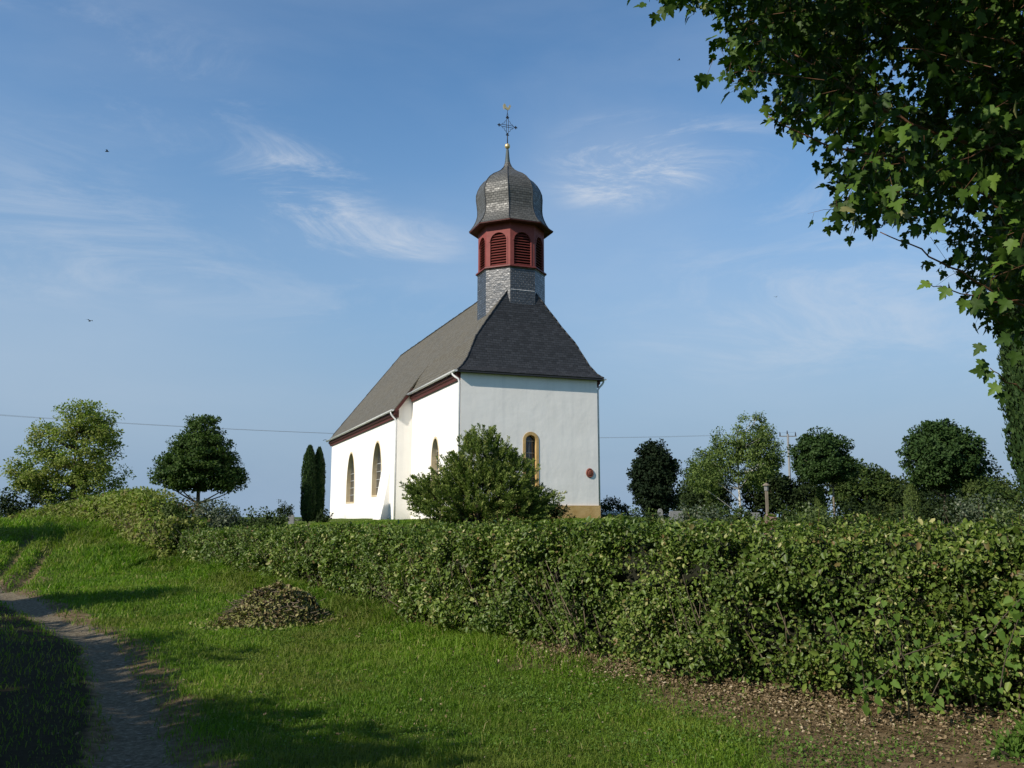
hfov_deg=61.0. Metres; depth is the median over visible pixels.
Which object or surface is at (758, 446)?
birch tree
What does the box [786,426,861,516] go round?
globe tree
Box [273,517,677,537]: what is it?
grass
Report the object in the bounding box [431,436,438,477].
window
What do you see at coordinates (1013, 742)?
weed clump
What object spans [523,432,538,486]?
window
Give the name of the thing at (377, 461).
window
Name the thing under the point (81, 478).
ash tree
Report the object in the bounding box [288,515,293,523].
gravestone
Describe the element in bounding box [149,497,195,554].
shrub
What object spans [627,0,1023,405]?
maple tree
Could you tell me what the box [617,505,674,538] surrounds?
shrub
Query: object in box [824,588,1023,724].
vine
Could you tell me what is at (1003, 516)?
shrub
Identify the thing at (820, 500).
dwarf conifer
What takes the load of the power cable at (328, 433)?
attached to the power pole
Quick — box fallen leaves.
[52,573,1023,767]
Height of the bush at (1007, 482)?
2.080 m
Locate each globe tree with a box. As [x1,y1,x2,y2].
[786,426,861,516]
[894,418,996,516]
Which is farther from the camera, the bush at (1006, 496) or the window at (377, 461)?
the window at (377, 461)
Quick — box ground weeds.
[436,665,1023,767]
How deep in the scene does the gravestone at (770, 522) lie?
19.20 m
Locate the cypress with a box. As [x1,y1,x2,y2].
[994,224,1023,496]
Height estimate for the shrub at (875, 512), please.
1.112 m
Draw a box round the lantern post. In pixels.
[762,483,769,513]
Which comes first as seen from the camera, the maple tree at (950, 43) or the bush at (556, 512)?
the maple tree at (950, 43)
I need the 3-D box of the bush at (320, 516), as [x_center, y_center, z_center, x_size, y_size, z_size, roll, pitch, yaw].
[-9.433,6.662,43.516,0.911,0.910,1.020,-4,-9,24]
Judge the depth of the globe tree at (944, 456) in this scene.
23.43 m
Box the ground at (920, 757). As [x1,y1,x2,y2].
[0,517,1023,767]
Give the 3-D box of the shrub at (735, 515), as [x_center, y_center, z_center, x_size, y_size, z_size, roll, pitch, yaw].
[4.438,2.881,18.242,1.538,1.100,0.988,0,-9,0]
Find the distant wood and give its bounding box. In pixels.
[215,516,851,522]
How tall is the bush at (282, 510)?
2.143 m
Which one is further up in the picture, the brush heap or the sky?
the sky
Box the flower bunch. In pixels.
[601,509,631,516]
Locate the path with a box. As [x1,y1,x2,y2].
[0,579,218,767]
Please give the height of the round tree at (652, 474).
2.891 m
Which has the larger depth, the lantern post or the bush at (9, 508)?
the bush at (9, 508)
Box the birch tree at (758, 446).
[684,410,786,516]
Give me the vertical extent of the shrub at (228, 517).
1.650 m
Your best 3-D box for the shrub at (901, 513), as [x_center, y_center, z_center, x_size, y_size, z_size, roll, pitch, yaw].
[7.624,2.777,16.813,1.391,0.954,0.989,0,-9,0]
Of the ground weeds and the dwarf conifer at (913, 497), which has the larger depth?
the dwarf conifer at (913, 497)
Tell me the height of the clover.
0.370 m
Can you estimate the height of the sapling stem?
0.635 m
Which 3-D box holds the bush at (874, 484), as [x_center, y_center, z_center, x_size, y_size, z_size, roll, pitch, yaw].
[13.625,4.161,32.786,3.878,2.740,2.161,0,-9,0]
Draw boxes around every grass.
[0,509,607,674]
[0,516,1003,767]
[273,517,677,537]
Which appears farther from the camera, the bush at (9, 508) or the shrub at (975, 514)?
the bush at (9, 508)
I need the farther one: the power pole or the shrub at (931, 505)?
the power pole
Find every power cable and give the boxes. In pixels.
[0,415,790,437]
[11,415,774,437]
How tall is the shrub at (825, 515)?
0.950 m
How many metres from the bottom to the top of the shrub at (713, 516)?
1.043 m
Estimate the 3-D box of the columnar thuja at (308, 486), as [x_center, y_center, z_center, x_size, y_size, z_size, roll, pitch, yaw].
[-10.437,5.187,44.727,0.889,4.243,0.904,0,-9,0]
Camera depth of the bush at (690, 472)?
32.71 m
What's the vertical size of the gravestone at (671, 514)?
0.524 m
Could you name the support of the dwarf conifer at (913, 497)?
on the ground at (920, 757)
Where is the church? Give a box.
[323,104,606,519]
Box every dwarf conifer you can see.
[814,485,826,520]
[902,483,922,519]
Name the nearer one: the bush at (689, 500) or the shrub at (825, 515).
the shrub at (825, 515)
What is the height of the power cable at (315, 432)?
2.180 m
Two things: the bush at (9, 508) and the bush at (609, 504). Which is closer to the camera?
the bush at (609, 504)
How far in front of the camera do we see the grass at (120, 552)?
17.54 m
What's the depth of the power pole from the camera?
94.95 m
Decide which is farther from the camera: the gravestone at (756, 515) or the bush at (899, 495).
the bush at (899, 495)
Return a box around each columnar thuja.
[300,444,317,523]
[313,447,325,522]
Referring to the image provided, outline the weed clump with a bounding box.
[984,714,1023,764]
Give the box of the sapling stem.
[901,641,910,723]
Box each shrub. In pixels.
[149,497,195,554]
[168,495,202,520]
[191,497,250,528]
[227,506,295,530]
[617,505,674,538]
[674,498,733,533]
[693,495,757,534]
[764,503,832,541]
[784,501,846,540]
[827,495,896,540]
[871,503,940,539]
[901,491,966,539]
[935,492,1014,540]
[984,500,1023,543]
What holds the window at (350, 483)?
in the church
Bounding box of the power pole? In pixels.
[779,431,796,477]
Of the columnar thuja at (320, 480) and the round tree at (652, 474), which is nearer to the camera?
the round tree at (652, 474)
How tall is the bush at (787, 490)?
3.003 m
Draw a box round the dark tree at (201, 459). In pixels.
[147,413,250,515]
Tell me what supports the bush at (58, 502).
on the ground at (920, 757)
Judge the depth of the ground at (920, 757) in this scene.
7.00 m
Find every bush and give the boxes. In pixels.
[0,486,47,517]
[47,499,71,506]
[273,499,294,521]
[313,508,333,522]
[399,423,566,526]
[526,500,575,519]
[601,495,634,517]
[668,474,737,518]
[676,448,730,512]
[740,460,832,519]
[825,458,917,524]
[892,462,1019,521]
[956,473,1023,531]
[989,472,1023,521]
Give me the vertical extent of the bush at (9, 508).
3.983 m
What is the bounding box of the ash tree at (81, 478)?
[0,398,136,506]
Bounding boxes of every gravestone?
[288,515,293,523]
[669,511,683,522]
[747,512,763,533]
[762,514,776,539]
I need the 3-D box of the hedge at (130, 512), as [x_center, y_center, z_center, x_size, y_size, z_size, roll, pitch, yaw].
[-18.429,5.857,37.060,2.423,2.548,32.216,6,-11,-36]
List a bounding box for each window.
[346,452,354,503]
[371,441,381,496]
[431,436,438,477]
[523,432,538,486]
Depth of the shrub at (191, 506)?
30.73 m
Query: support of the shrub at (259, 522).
on the ground at (920, 757)
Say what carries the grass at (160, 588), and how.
on the ground at (920, 757)
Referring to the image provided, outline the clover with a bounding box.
[0,579,971,767]
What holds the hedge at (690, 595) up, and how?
on the ground at (920, 757)
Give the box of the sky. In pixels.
[0,0,1022,516]
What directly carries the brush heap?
on the ground at (920, 757)
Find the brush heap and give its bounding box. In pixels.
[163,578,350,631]
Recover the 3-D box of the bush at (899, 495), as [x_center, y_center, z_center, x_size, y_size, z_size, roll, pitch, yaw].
[15.187,3.872,29.669,4.470,2.586,2.089,0,-9,0]
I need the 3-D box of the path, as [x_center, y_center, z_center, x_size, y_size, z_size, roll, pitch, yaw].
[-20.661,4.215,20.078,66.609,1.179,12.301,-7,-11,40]
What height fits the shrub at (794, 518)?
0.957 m
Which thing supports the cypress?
on the ground at (920, 757)
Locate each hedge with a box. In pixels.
[5,486,209,558]
[173,506,1023,722]
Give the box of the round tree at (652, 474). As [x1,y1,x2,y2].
[626,438,682,518]
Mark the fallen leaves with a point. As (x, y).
(731, 686)
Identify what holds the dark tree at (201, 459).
on the ground at (920, 757)

